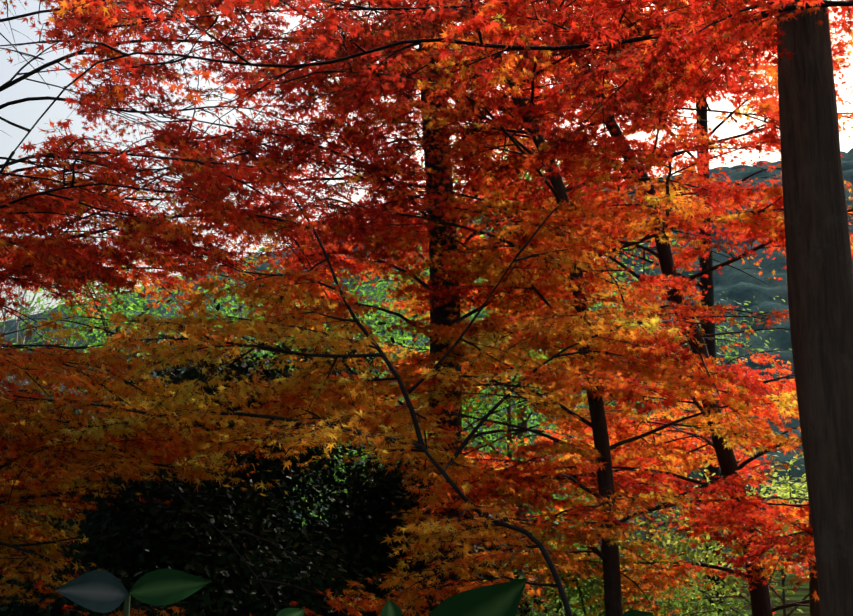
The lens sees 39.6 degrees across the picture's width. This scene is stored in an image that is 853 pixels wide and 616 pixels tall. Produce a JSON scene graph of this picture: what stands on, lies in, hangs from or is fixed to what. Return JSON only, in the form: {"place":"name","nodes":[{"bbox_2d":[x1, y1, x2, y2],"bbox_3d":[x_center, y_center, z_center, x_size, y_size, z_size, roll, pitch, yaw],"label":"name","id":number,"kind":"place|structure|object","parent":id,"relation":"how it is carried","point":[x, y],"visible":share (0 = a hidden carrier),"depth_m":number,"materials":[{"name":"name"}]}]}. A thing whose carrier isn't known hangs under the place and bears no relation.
{"place":"outdoors","nodes":[
{"label":"outdoors","id":0,"kind":"place"},
{"bbox_2d":[0,148,852,570],"bbox_3d":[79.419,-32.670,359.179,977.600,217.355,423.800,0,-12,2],"label":"mountain","id":1,"kind":"structure","parent":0,"point":[738,288],"depth_m":267.73,"materials":[{"name":"green plant"}]},
{"bbox_2d":[0,0,852,321],"label":"sky","id":2,"kind":"structure","parent":0,"point":[25,114],"materials":[{"name":"white"}]},
{"bbox_2d":[328,571,809,615],"bbox_3d":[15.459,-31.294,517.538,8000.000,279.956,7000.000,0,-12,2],"label":"ground","id":3,"kind":"structure","parent":0,"point":[802,593],"depth_m":50.70,"materials":[{"name":"green plant"}]},
{"bbox_2d":[5,281,128,410],"bbox_3d":[-9.989,3.141,27.467,7.382,9.124,3.615,-8,-14,32],"label":"bare tree","id":4,"kind":"object","parent":3,"relation":"on","point":[16,333],"visible":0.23,"depth_m":27.77,"materials":[{"name":"grey plant"}]},
{"bbox_2d":[0,286,143,411],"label":"bare tree","id":5,"kind":"object","parent":3,"relation":"on","point":[3,315],"visible":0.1,"depth_m":31.18,"materials":[{"name":"grey plant"}]},
{"bbox_2d":[0,221,273,471],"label":"green tree","id":6,"kind":"object","parent":3,"relation":"on","point":[100,309],"visible":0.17,"depth_m":23.02,"materials":[{"name":"green plant"}]},
{"bbox_2d":[0,367,290,615],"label":"evergreen tree","id":7,"kind":"object","parent":3,"relation":"on","point":[75,410],"depth_m":14.23,"materials":[{"name":"green plant"}]},
{"bbox_2d":[0,386,419,615],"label":"evergreen bush","id":8,"kind":"object","parent":3,"relation":"on","point":[183,533],"visible":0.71,"depth_m":9.80,"materials":[{"name":"green plant"}]},
{"bbox_2d":[0,0,425,615],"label":"maple tree","id":9,"kind":"object","parent":3,"relation":"on","point":[26,542],"visible":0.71,"depth_m":7.41,"materials":[{"name":"orange plant"}]},
{"bbox_2d":[0,298,481,615],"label":"evergreen tree","id":10,"kind":"object","parent":3,"relation":"on","point":[176,376],"visible":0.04,"depth_m":12.09,"materials":[{"name":"green plant"}]},
{"bbox_2d":[0,0,513,390],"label":"maple tree","id":11,"kind":"object","parent":3,"relation":"on","point":[91,253],"visible":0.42,"depth_m":11.16,"materials":[{"name":"red plant"}]},
{"bbox_2d":[127,244,464,528],"bbox_3d":[-2.520,2.627,21.025,7.416,7.494,7.867,0,-12,2],"label":"green tree","id":12,"kind":"object","parent":3,"relation":"on","point":[259,354],"visible":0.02,"depth_m":20.72,"materials":[{"name":"green plant"}]},
{"bbox_2d":[54,569,653,615],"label":"leafy plant","id":13,"kind":"object","parent":3,"relation":"on","point":[101,591],"visible":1,"depth_m":1.40,"materials":[{"name":"green plant"}]},
{"bbox_2d":[0,147,774,615],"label":"maple tree","id":14,"kind":"object","parent":3,"relation":"on","point":[310,387],"visible":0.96,"depth_m":6.89,"materials":[{"name":"orange plant"}]},
{"bbox_2d":[210,252,568,608],"bbox_3d":[-0.579,2.360,25.650,8.394,9.673,7.784,0,-12,2],"label":"green tree","id":15,"kind":"object","parent":3,"relation":"on","point":[399,342],"visible":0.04,"depth_m":25.84,"materials":[{"name":"green plant"}]},
{"bbox_2d":[0,0,852,174],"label":"maple tree","id":16,"kind":"object","parent":3,"relation":"on","point":[719,21],"visible":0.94,"depth_m":6.61,"materials":[{"name":"red plant"}]},
{"bbox_2d":[74,0,791,615],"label":"maple tree","id":17,"kind":"object","parent":3,"relation":"on","point":[440,326],"visible":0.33,"depth_m":10.17,"materials":[{"name":"red plant"}]},
{"bbox_2d":[292,439,587,615],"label":"bush","id":18,"kind":"object","parent":3,"relation":"on","point":[380,501],"visible":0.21,"depth_m":11.48,"materials":[{"name":"green plant"}]},
{"bbox_2d":[135,0,777,350],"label":"maple tree","id":19,"kind":"object","parent":3,"relation":"on","point":[401,305],"visible":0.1,"depth_m":14.23,"materials":[{"name":"red plant"}]},
{"bbox_2d":[330,300,646,615],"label":"green tree","id":20,"kind":"object","parent":3,"relation":"on","point":[484,408],"visible":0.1,"depth_m":14.95,"materials":[{"name":"green plant"}]},
{"bbox_2d":[335,120,701,615],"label":"green tree","id":21,"kind":"object","parent":3,"relation":"on","point":[518,405],"depth_m":18.90,"materials":[{"name":"green plant"}]},
{"bbox_2d":[220,0,852,615],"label":"slender maple tree","id":22,"kind":"object","parent":3,"relation":"on","point":[604,514],"visible":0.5,"depth_m":9.12,"materials":[{"name":"brown plant"}]},
{"bbox_2d":[331,0,852,615],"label":"maple tree","id":23,"kind":"object","parent":3,"relation":"on","point":[641,158],"visible":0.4,"depth_m":10.06,"materials":[{"name":"brown plant"}]},
{"bbox_2d":[476,520,794,615],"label":"bush","id":24,"kind":"object","parent":3,"relation":"on","point":[585,585],"visible":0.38,"depth_m":11.01,"materials":[{"name":"green plant"}]},
{"bbox_2d":[420,0,852,615],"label":"maple tree","id":25,"kind":"object","parent":3,"relation":"on","point":[708,300],"depth_m":15.02,"materials":[{"name":"red plant"}]},
{"bbox_2d":[515,256,791,611],"bbox_3d":[5.153,3.044,27.581,8.125,9.437,8.249,0,-12,2],"label":"green tree","id":26,"kind":"object","parent":3,"relation":"on","point":[719,351],"visible":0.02,"depth_m":27.37,"materials":[{"name":"green plant"}]},
{"bbox_2d":[525,444,808,615],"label":"bush","id":27,"kind":"object","parent":3,"relation":"on","point":[692,554],"visible":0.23,"depth_m":11.48,"materials":[{"name":"green plant"}]},
{"bbox_2d":[777,3,852,615],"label":"tree","id":28,"kind":"object","parent":3,"relation":"on","point":[819,265],"visible":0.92,"depth_m":6.44,"materials":[{"name":"brown plant"}]}
]}

